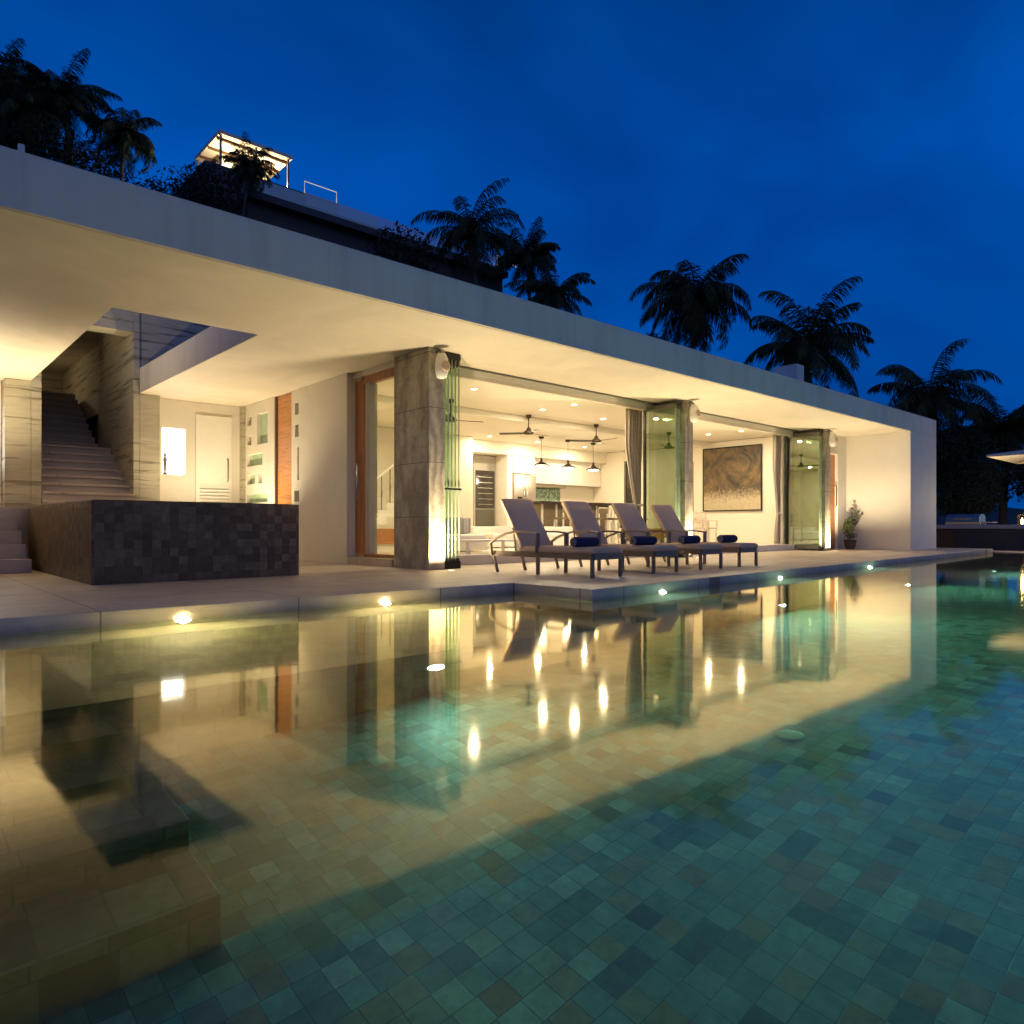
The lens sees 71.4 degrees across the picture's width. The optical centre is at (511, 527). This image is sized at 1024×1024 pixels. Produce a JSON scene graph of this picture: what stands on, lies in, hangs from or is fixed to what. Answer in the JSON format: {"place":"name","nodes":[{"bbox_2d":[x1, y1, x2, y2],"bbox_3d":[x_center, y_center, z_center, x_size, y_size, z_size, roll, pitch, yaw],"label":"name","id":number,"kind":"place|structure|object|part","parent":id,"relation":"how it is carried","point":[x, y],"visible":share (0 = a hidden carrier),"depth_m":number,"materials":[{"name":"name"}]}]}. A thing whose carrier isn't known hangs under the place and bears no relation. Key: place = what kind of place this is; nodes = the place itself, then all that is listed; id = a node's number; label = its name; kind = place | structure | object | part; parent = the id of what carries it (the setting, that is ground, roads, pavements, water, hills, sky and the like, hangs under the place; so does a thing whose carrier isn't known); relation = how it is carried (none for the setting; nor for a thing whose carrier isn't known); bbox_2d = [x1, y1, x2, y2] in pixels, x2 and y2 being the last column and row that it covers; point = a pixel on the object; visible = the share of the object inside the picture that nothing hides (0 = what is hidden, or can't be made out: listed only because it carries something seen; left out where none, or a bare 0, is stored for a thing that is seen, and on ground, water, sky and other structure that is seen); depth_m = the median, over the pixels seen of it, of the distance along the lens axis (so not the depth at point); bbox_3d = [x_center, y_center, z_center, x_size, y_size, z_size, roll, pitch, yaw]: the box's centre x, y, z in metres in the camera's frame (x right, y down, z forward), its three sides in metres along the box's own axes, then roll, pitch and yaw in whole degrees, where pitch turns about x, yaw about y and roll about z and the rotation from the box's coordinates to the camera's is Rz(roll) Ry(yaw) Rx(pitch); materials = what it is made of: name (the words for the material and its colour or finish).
{"place":"outdoors","nodes":[
{"label":"outdoors","id":0,"kind":"place"},
{"bbox_2d":[0,548,992,634],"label":"pool deck","id":1,"kind":"structure","parent":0,"point":[35,601],"depth_m":8.10,"materials":[{"name":"stone"}]},
{"bbox_2d":[0,507,30,558],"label":"wall","id":2,"kind":"structure","parent":1,"relation":"on","point":[21,514],"depth_m":11.10,"materials":[{"name":"concrete"}]},
{"bbox_2d":[0,517,31,573],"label":"garden steps","id":3,"kind":"structure","parent":1,"relation":"on","point":[13,555],"depth_m":10.24,"materials":[{"name":"stone"}]},
{"bbox_2d":[29,499,298,584],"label":"plunge pool","id":4,"kind":"structure","parent":1,"relation":"on","point":[95,542],"depth_m":8.75,"materials":[{"name":"tile"}]},
{"bbox_2d":[0,143,935,569],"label":"villa","id":5,"kind":"object","parent":1,"relation":"on","point":[216,355],"visible":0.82,"depth_m":13.17,"materials":[{"name":"white paint"}]},
{"bbox_2d":[162,453,166,473],"bbox_3d":[-7.452,-1.366,15.289,0.100,0.470,0.100,0,0,-42],"label":"figurine","id":6,"kind":"object","parent":5,"relation":"on","point":[164,461],"visible":0.97,"depth_m":15.26,"materials":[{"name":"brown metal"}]},
{"bbox_2d":[195,414,231,502],"bbox_3d":[-6.602,-1.395,15.794,0.780,2.150,0.102,0,0,-42],"label":"door","id":7,"kind":"structure","parent":5,"relation":"in","point":[213,434],"depth_m":15.80,"materials":[{"name":"white paint"}]},
{"bbox_2d":[278,393,291,503],"bbox_3d":[-4.641,-1.050,14.668,0.060,3.360,0.730,0,0,-42],"label":"door","id":8,"kind":"structure","parent":5,"relation":"in","point":[285,401],"depth_m":14.64,"materials":[{"name":"brown wood"}]},
{"bbox_2d":[355,368,393,558],"bbox_3d":[-2.275,-1.065,12.210,0.204,3.170,1.490,0,0,-42],"label":"window","id":9,"kind":"structure","parent":5,"relation":"in","point":[365,389],"depth_m":12.44,"materials":[{"name":"orange wood"}]},
{"bbox_2d":[377,464,393,528],"bbox_3d":[-3.325,-1.036,18.149,2.824,3.021,0.990,0,0,-42],"label":"indoor stair","id":10,"kind":"object","parent":5,"relation":"on","point":[385,506],"visible":0.16,"depth_m":17.77,"materials":[{"name":"white paint"}]},
{"bbox_2d":[377,529,393,549],"bbox_3d":[-2.681,0.254,15.199,2.400,0.448,0.450,0,0,-42],"label":"sideboard","id":11,"kind":"object","parent":5,"relation":"on","point":[385,539],"visible":0.13,"depth_m":14.94,"materials":[{"name":"orange wood"}]},
{"bbox_2d":[435,349,449,378],"bbox_3d":[-1.074,-2.487,10.795,0.210,0.474,0.253,0,0,-42],"label":"wall speaker","id":12,"kind":"object","parent":5,"relation":"attached to","point":[442,366],"depth_m":10.71,"materials":[{"name":"white paint"}]},
{"bbox_2d":[445,352,461,568],"bbox_3d":[-1.135,-1.044,11.400,0.320,3.382,0.660,0,0,-42],"label":"folding glass door","id":13,"kind":"structure","parent":5,"relation":"attached to","point":[454,359],"depth_m":11.20,"materials":[{"name":"grey metal"}]},
{"bbox_2d":[445,399,481,421],"bbox_3d":[-1.128,-2.418,14.813,1.093,0.460,1.262,0,0,-22],"label":"ceiling fan","id":14,"kind":"object","parent":5,"relation":"hanging from","point":[446,417],"visible":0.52,"depth_m":14.71,"materials":[{"name":"brown metal"}]},
{"bbox_2d":[445,533,487,550],"bbox_3d":[-1.339,0.219,14.087,1.500,0.480,0.900,0,0,-42],"label":"sofa","id":15,"kind":"object","parent":5,"relation":"on","point":[475,546],"visible":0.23,"depth_m":13.96,"materials":[{"name":"white fabric"}]},
{"bbox_2d":[445,517,454,533],"bbox_3d":[-1.318,-0.040,14.287,0.400,0.340,0.130,0,0,-42],"label":"cushion","id":16,"kind":"object","parent":15,"relation":"on","point":[446,525],"visible":0.32,"depth_m":14.26,"materials":[{"name":"grey fabric"}]},
{"bbox_2d":[454,517,470,533],"bbox_3d":[-1.022,-0.040,14.556,0.400,0.340,0.130,0,0,-42],"label":"cushion","id":17,"kind":"object","parent":15,"relation":"on","point":[465,525],"visible":0.87,"depth_m":14.52,"materials":[{"name":"grey fabric"}]},
{"bbox_2d":[473,455,494,525],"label":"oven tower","id":18,"kind":"structure","parent":5,"relation":"in","point":[483,490],"depth_m":22.23,"materials":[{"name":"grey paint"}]},
{"bbox_2d":[476,470,494,507],"bbox_3d":[-0.839,-1.185,22.267,0.750,1.170,0.029,0,0,-42],"label":"glass door","id":19,"kind":"structure","parent":18,"relation":"in","point":[483,487],"depth_m":22.26,"materials":[{"name":"clear glass"}]},
{"bbox_2d":[476,510,494,525],"bbox_3d":[-0.839,-0.100,22.267,0.750,0.900,0.029,0,0,-42],"label":"lower door","id":20,"kind":"structure","parent":18,"relation":"in","point":[483,517],"depth_m":22.26,"materials":[{"name":"grey wood"}]},
{"bbox_2d":[453,539,518,553],"bbox_3d":[-0.487,0.354,13.442,1.300,0.248,0.500,0,0,-42],"label":"coffee table","id":21,"kind":"object","parent":5,"relation":"on","point":[502,541],"visible":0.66,"depth_m":13.27,"materials":[{"name":"white paint"}]},
{"bbox_2d":[499,415,545,435],"bbox_3d":[0.494,-2.418,16.909,1.262,0.460,1.093,0,0,42],"label":"ceiling fan","id":22,"kind":"object","parent":5,"relation":"hanging from","point":[528,431],"visible":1,"depth_m":16.78,"materials":[{"name":"brown metal"}]},
{"bbox_2d":[469,526,576,546],"bbox_3d":[0.569,0.219,17.866,3.600,0.480,0.950,0,0,-42],"label":"sofa","id":23,"kind":"object","parent":5,"relation":"on","point":[491,532],"visible":0.31,"depth_m":17.31,"materials":[{"name":"white fabric"}]},
{"bbox_2d":[534,436,548,466],"bbox_3d":[0.856,-2.200,20.786,0.470,0.895,0.470,0,0,-42],"label":"pendant lamp","id":24,"kind":"object","parent":5,"relation":"hanging from","point":[541,463],"visible":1,"depth_m":20.71,"materials":[{"name":"brown metal"}]},
{"bbox_2d":[495,455,600,525],"bbox_3d":[1.403,-0.895,24.003,4.705,2.740,0.640,0,0,-42],"label":"kitchen cabinet","id":25,"kind":"object","parent":5,"relation":"on","point":[553,472],"visible":0.54,"depth_m":23.04,"materials":[{"name":"white paint"}]},
{"bbox_2d":[512,474,535,500],"bbox_3d":[0.215,-0.608,22.882,0.960,2.165,0.712,0,0,-42],"label":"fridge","id":26,"kind":"object","parent":25,"relation":"in","point":[523,486],"visible":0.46,"depth_m":22.61,"materials":[{"name":"metal"}]},
{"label":"door","id":27,"kind":"part","parent":26,"relation":"part of","materials":[{"name":"metal"}]},
{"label":"door","id":28,"kind":"part","parent":26,"relation":"part of","materials":[{"name":"metal"}]},
{"bbox_2d":[536,483,565,488],"bbox_3d":[1.125,-1.387,23.927,1.650,0.115,0.300,0,0,-42],"label":"cooker hood","id":29,"kind":"object","parent":25,"relation":"attached to","point":[554,486],"visible":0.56,"depth_m":23.88,"materials":[{"name":"metal"}]},
{"bbox_2d":[536,488,559,500],"bbox_3d":[1.012,-0.925,24.066,1.730,0.950,0.037,0,0,-42],"label":"splashback","id":30,"kind":"object","parent":5,"relation":"attached to","point":[547,494],"visible":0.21,"depth_m":24.22,"materials":[{"name":"green glass"}]},
{"bbox_2d":[553,508,567,526],"bbox_3d":[1.437,-0.051,19.964,0.410,1.061,0.410,0,0,-42],"label":"bar stool","id":31,"kind":"object","parent":5,"relation":"on","point":[563,518],"visible":0.38,"depth_m":19.80,"materials":[{"name":"white paint"}]},
{"bbox_2d":[561,440,574,468],"bbox_3d":[1.694,-2.200,21.544,0.470,0.895,0.470,0,0,-42],"label":"pendant lamp","id":32,"kind":"object","parent":5,"relation":"hanging from","point":[567,465],"visible":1,"depth_m":21.45,"materials":[{"name":"brown metal"}]},
{"bbox_2d":[532,501,611,542],"bbox_3d":[1.762,-0.130,21.133,3.250,1.210,0.900,0,0,-42],"label":"bar counter","id":33,"kind":"object","parent":5,"relation":"on","point":[548,511],"visible":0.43,"depth_m":20.38,"materials":[{"name":"white paint"}]},
{"bbox_2d":[569,424,615,443],"bbox_3d":[2.226,-2.418,18.476,1.262,0.460,1.093,0,0,22],"label":"ceiling fan","id":34,"kind":"object","parent":5,"relation":"hanging from","point":[596,439],"visible":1,"depth_m":18.28,"materials":[{"name":"brown metal"}]},
{"bbox_2d":[586,443,599,470],"bbox_3d":[2.547,-2.200,22.315,0.470,0.895,0.470,0,0,-42],"label":"pendant lamp","id":35,"kind":"object","parent":5,"relation":"hanging from","point":[593,467],"visible":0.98,"depth_m":22.21,"materials":[{"name":"brown metal"}]},
{"bbox_2d":[596,507,607,541],"bbox_3d":[2.550,-0.051,20.970,0.410,1.061,0.410,0,0,-42],"label":"bar stool","id":36,"kind":"object","parent":5,"relation":"on","point":[602,510],"visible":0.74,"depth_m":20.82,"materials":[{"name":"white paint"}]},
{"bbox_2d":[605,512,622,542],"bbox_3d":[3.069,-0.051,21.439,0.410,1.061,0.410,0,0,-42],"label":"bar stool","id":37,"kind":"object","parent":5,"relation":"on","point":[613,528],"visible":0.35,"depth_m":21.43,"materials":[{"name":"white paint"}]},
{"bbox_2d":[611,508,628,542],"bbox_3d":[3.402,-0.061,22.413,0.530,1.078,0.330,0,0,-42],"label":"bar stool","id":38,"kind":"object","parent":5,"relation":"on","point":[618,528],"visible":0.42,"depth_m":22.23,"materials":[{"name":"white paint"}]},
{"bbox_2d":[624,461,632,537],"bbox_3d":[4.149,-0.925,24.584,0.080,2.750,0.620,0,0,-42],"label":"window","id":39,"kind":"structure","parent":5,"relation":"in","point":[627,488],"depth_m":24.75,"materials":[{"name":"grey glass"}]},
{"bbox_2d":[625,408,642,543],"bbox_3d":[2.733,-1.080,15.919,0.560,3.100,0.224,0,0,-42],"label":"curtain","id":40,"kind":"object","parent":5,"relation":"hanging from","point":[633,433],"visible":0.69,"depth_m":15.88,"materials":[{"name":"white fabric"}]},
{"bbox_2d":[643,399,681,557],"bbox_3d":[3.275,-1.036,15.520,0.250,3.367,0.840,0,0,-42],"label":"folding glass door","id":41,"kind":"structure","parent":5,"relation":"attached to","point":[675,405],"depth_m":15.68,"materials":[{"name":"grey metal"}]},
{"bbox_2d":[693,462,693,511],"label":"door","id":42,"kind":"structure","parent":5,"relation":"in","point":[693,462],"depth_m":22.74,"materials":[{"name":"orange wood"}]},
{"bbox_2d":[689,401,700,422],"bbox_3d":[3.905,-2.487,15.293,0.210,0.474,0.253,0,0,-42],"label":"wall speaker","id":43,"kind":"object","parent":5,"relation":"attached to","point":[694,413],"depth_m":15.21,"materials":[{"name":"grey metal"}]},
{"bbox_2d":[693,519,709,541],"bbox_3d":[5.144,0.019,19.499,0.485,0.921,0.510,0,0,19],"label":"dining chair","id":44,"kind":"object","parent":5,"relation":"on","point":[707,528],"visible":0.49,"depth_m":19.27,"materials":[{"name":"white wood"}]},
{"bbox_2d":[693,512,716,541],"bbox_3d":[5.519,0.019,20.379,0.510,0.921,0.485,0,0,-25],"label":"dining chair","id":45,"kind":"object","parent":5,"relation":"on","point":[702,522],"visible":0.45,"depth_m":20.50,"materials":[{"name":"white wood"}]},
{"bbox_2d":[703,444,761,511],"bbox_3d":[6.676,-1.475,21.651,0.047,1.960,1.990,0,0,-42],"label":"painting","id":46,"kind":"object","parent":5,"relation":"attached to","point":[732,478],"visible":1,"depth_m":21.59,"materials":[{"name":"brown paint"}]},
{"bbox_2d":[772,435,782,543],"bbox_3d":[7.578,-1.080,20.351,0.412,3.100,0.224,0,0,-42],"label":"curtain","id":47,"kind":"object","parent":5,"relation":"hanging from","point":[776,455],"visible":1,"depth_m":20.30,"materials":[{"name":"white fabric"}]},
{"bbox_2d":[785,429,822,550],"bbox_3d":[8.244,-1.036,20.104,0.250,3.367,0.980,0,0,-42],"label":"folding glass door","id":48,"kind":"structure","parent":5,"relation":"attached to","point":[819,547],"depth_m":20.04,"materials":[{"name":"grey metal"}]},
{"bbox_2d":[828,430,837,446],"bbox_3d":[8.914,-2.487,19.818,0.210,0.474,0.253,0,0,-42],"label":"wall speaker","id":49,"kind":"object","parent":5,"relation":"attached to","point":[833,439],"depth_m":19.74,"materials":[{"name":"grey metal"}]},
{"bbox_2d":[830,452,837,548],"bbox_3d":[9.361,-0.774,20.994,0.794,2.848,0.196,0,0,-42],"label":"door","id":50,"kind":"structure","parent":5,"relation":"in","point":[833,456],"depth_m":21.17,"materials":[{"name":"orange wood"}]},
{"bbox_2d":[489,499,622,578],"bbox_3d":[0.576,0.117,9.923,0.661,1.072,2.002,0,0,-42],"label":"sun lounger","id":51,"kind":"object","parent":1,"relation":"on","point":[529,531],"visible":0.98,"depth_m":10.07,"materials":[{"name":"grey fabric"}]},
{"bbox_2d":[570,537,598,546],"bbox_3d":[0.970,0.194,9.502,0.475,0.135,0.135,0,0,-44],"label":"rolled towel","id":52,"kind":"object","parent":51,"relation":"on","point":[584,541],"visible":1,"depth_m":9.41,"materials":[{"name":"blue fabric"}]},
{"bbox_2d":[550,501,678,573],"bbox_3d":[1.526,0.117,10.853,0.661,1.072,2.002,0,0,-43],"label":"sun lounger","id":53,"kind":"object","parent":1,"relation":"on","point":[582,518],"visible":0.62,"depth_m":11.03,"materials":[{"name":"grey metal"}]},
{"bbox_2d":[630,536,656,544],"bbox_3d":[1.931,0.194,10.437,0.475,0.135,0.135,0,0,-39],"label":"rolled towel","id":54,"kind":"object","parent":53,"relation":"on","point":[643,540],"visible":1,"depth_m":10.36,"materials":[{"name":"blue fabric"}]},
{"bbox_2d":[605,503,722,569],"bbox_3d":[2.433,0.117,11.732,0.661,1.072,2.002,0,0,-42],"label":"sun lounger","id":55,"kind":"object","parent":1,"relation":"on","point":[630,519],"visible":0.66,"depth_m":11.93,"materials":[{"name":"grey metal"}]},
{"bbox_2d":[678,535,700,543],"bbox_3d":[2.817,0.194,11.306,0.475,0.135,0.135,0,0,-43],"label":"rolled towel","id":56,"kind":"object","parent":55,"relation":"on","point":[689,539],"visible":1,"depth_m":11.21,"materials":[{"name":"blue fabric"}]},
{"bbox_2d":[645,504,757,566],"bbox_3d":[3.266,0.117,12.562,0.661,1.072,2.002,0,0,-43],"label":"sun lounger","id":57,"kind":"object","parent":1,"relation":"on","point":[667,518],"visible":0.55,"depth_m":12.75,"materials":[{"name":"grey metal"}]},
{"bbox_2d":[717,535,737,542],"bbox_3d":[3.674,0.194,12.147,0.475,0.135,0.135,0,0,-42],"label":"rolled towel","id":58,"kind":"object","parent":57,"relation":"on","point":[726,538],"visible":1,"depth_m":12.05,"materials":[{"name":"blue fabric"}]},
{"bbox_2d":[841,507,862,548],"bbox_3d":[10.069,0.016,21.187,0.760,1.263,0.479,0,0,-42],"label":"potted plant","id":59,"kind":"object","parent":1,"relation":"on","point":[848,528],"visible":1,"depth_m":21.05,"materials":[{"name":"green plant"}]},
{"bbox_2d":[0,553,1023,1023],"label":"pool water","id":60,"kind":"structure","parent":0,"point":[786,801],"depth_m":1.93,"materials":[{"name":"teal liquid"}]},
{"bbox_2d":[0,0,1023,508],"label":"sky","id":61,"kind":"structure","parent":0,"point":[823,143],"materials":[{"name":"blue"}]},
{"bbox_2d":[937,500,1023,524],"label":"hillside","id":62,"kind":"structure","parent":0,"point":[1012,516],"depth_m":110.87,"materials":[{"name":"plant"}]},
{"bbox_2d":[0,54,49,138],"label":"palm tree","id":63,"kind":"object","parent":62,"relation":"on","point":[3,63],"depth_m":48.84,"materials":[{"name":"green plant"}]},
{"bbox_2d":[0,38,50,128],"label":"palm tree","id":64,"kind":"object","parent":62,"relation":"on","point":[14,66],"visible":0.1,"depth_m":49.39,"materials":[{"name":"green plant"}]},
{"bbox_2d":[0,87,54,157],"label":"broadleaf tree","id":65,"kind":"object","parent":62,"relation":"on","point":[28,127],"visible":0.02,"depth_m":43.86,"materials":[{"name":"green plant"}]},
{"bbox_2d":[0,65,70,152],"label":"palm tree","id":66,"kind":"object","parent":62,"relation":"on","point":[10,105],"visible":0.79,"depth_m":40.98,"materials":[{"name":"green plant"}]},
{"bbox_2d":[0,113,128,179],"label":"bush","id":67,"kind":"object","parent":62,"relation":"on","point":[58,154],"visible":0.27,"depth_m":41.73,"materials":[{"name":"green plant"}]},
{"bbox_2d":[7,48,122,166],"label":"palm tree","id":68,"kind":"object","parent":62,"relation":"on","point":[74,94],"visible":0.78,"depth_m":42.36,"materials":[{"name":"green plant"}]},
{"bbox_2d":[72,96,161,180],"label":"palm tree","id":69,"kind":"object","parent":62,"relation":"on","point":[122,137],"visible":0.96,"depth_m":44.79,"materials":[{"name":"green plant"}]},
{"bbox_2d":[110,161,246,217],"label":"bush","id":70,"kind":"object","parent":62,"relation":"on","point":[193,190],"visible":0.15,"depth_m":40.10,"materials":[{"name":"green plant"}]},
{"bbox_2d":[219,131,280,216],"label":"palm tree","id":71,"kind":"object","parent":62,"relation":"on","point":[249,167],"visible":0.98,"depth_m":41.72,"materials":[{"name":"green plant"}]},
{"bbox_2d":[175,129,513,292],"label":"hillside villa","id":72,"kind":"object","parent":62,"relation":"on","point":[284,207],"visible":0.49,"depth_m":47.33,"materials":[{"name":"grey concrete"}]},
{"bbox_2d":[366,220,438,273],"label":"bush","id":73,"kind":"object","parent":62,"relation":"on","point":[415,263],"visible":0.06,"depth_m":42.10,"materials":[{"name":"green plant"}]},
{"bbox_2d":[411,178,524,284],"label":"palm tree","id":74,"kind":"object","parent":62,"relation":"on","point":[473,232],"visible":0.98,"depth_m":46.58,"materials":[{"name":"green plant"}]},
{"bbox_2d":[487,216,560,299],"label":"palm tree","id":75,"kind":"object","parent":62,"relation":"on","point":[527,255],"visible":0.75,"depth_m":54.19,"materials":[{"name":"green plant"}]},
{"bbox_2d":[503,264,595,315],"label":"palm tree","id":76,"kind":"object","parent":62,"relation":"on","point":[550,292],"visible":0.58,"depth_m":47.23,"materials":[{"name":"green plant"}]},
{"bbox_2d":[610,324,663,338],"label":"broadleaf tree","id":77,"kind":"object","parent":62,"relation":"on","point":[657,336],"depth_m":58.42,"materials":[{"name":"green plant"}]},
{"bbox_2d":[629,254,753,352],"bbox_3d":[10.158,-7.675,39.924,6.552,14.203,7.075,0,0,20],"label":"palm tree","id":78,"kind":"object","parent":62,"relation":"on","point":[689,301],"visible":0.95,"depth_m":39.15,"materials":[{"name":"green plant"}]},
{"bbox_2d":[993,550,1023,552],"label":"deck","id":79,"kind":"structure","parent":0,"point":[1008,551],"depth_m":21.95,"materials":[{"name":"stone"}]},
{"bbox_2d":[936,457,1004,517],"bbox_3d":[19.153,-0.985,30.052,2.987,3.983,2.716,0,0,-38],"label":"shrub","id":80,"kind":"object","parent":79,"relation":"on","point":[966,495],"visible":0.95,"depth_m":29.57,"materials":[{"name":"green plant"}]},
{"bbox_2d":[936,525,1023,549],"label":"outdoor counter","id":81,"kind":"object","parent":79,"relation":"on","point":[1002,537],"visible":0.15,"depth_m":23.69,"materials":[{"name":"stone"}]},
{"bbox_2d":[945,514,997,524],"bbox_3d":[15.621,-0.269,24.221,0.742,0.362,1.400,0,0,-42],"label":"barbecue grill","id":82,"kind":"object","parent":81,"relation":"on","point":[965,519],"visible":1,"depth_m":24.10,"materials":[{"name":"metal"}]},
{"bbox_2d":[1017,513,1023,524],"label":"lantern","id":83,"kind":"object","parent":81,"relation":"on","point":[1019,514],"visible":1,"depth_m":23.11,"materials":[{"name":"brown metal"}]},
{"bbox_2d":[936,418,1023,507],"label":"broadleaf tree","id":84,"kind":"object","parent":79,"relation":"on","point":[951,454],"visible":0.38,"depth_m":32.10,"materials":[{"name":"green plant"}]},
{"bbox_2d":[986,450,1023,463],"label":"parasol","id":85,"kind":"object","parent":79,"relation":"on","point":[1016,457],"visible":1,"depth_m":24.41,"materials":[{"name":"beige fabric"}]},
{"bbox_2d":[991,426,1023,502],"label":"broadleaf tree","id":86,"kind":"object","parent":79,"relation":"on","point":[1015,446],"visible":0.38,"depth_m":32.75,"materials":[{"name":"green plant"}]},
{"label":"ground","id":87,"kind":"structure","parent":0,"visible":0},
{"bbox_2d":[744,276,874,397],"bbox_3d":[15.449,-5.454,36.673,6.724,13.408,6.814,0,0,-15],"label":"palm tree","id":88,"kind":"object","parent":87,"relation":"on","point":[813,349],"visible":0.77,"depth_m":36.21,"materials":[{"name":"green plant"}]},
{"bbox_2d":[867,339,1002,524],"bbox_3d":[20.326,-4.069,34.841,6.353,10.643,5.704,0,0,-42],"label":"palm tree","id":89,"kind":"object","parent":87,"relation":"on","point":[933,402],"visible":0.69,"depth_m":34.37,"materials":[{"name":"green plant"}]},
{"bbox_2d":[938,388,1023,524],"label":"palm tree","id":90,"kind":"object","parent":87,"relation":"on","point":[994,426],"visible":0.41,"depth_m":33.71,"materials":[{"name":"green plant"}]},
{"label":"pool basin","id":91,"kind":"structure","parent":0,"visible":0},
{"bbox_2d":[174,614,191,620],"bbox_3d":[-2.711,0.802,5.879,0.166,0.164,0.016,0,0,-42],"label":"pool lamp","id":92,"kind":"object","parent":91,"relation":"attached to","point":[182,617],"visible":0.25,"depth_m":5.88,"materials":[{"name":"metal"}]},
{"bbox_2d":[379,599,391,603],"bbox_3d":[-1.272,0.802,7.180,0.166,0.164,0.016,0,0,-42],"label":"pool lamp","id":93,"kind":"object","parent":91,"relation":"attached to","point":[384,601],"visible":0.24,"depth_m":7.18,"materials":[{"name":"metal"}]}
]}

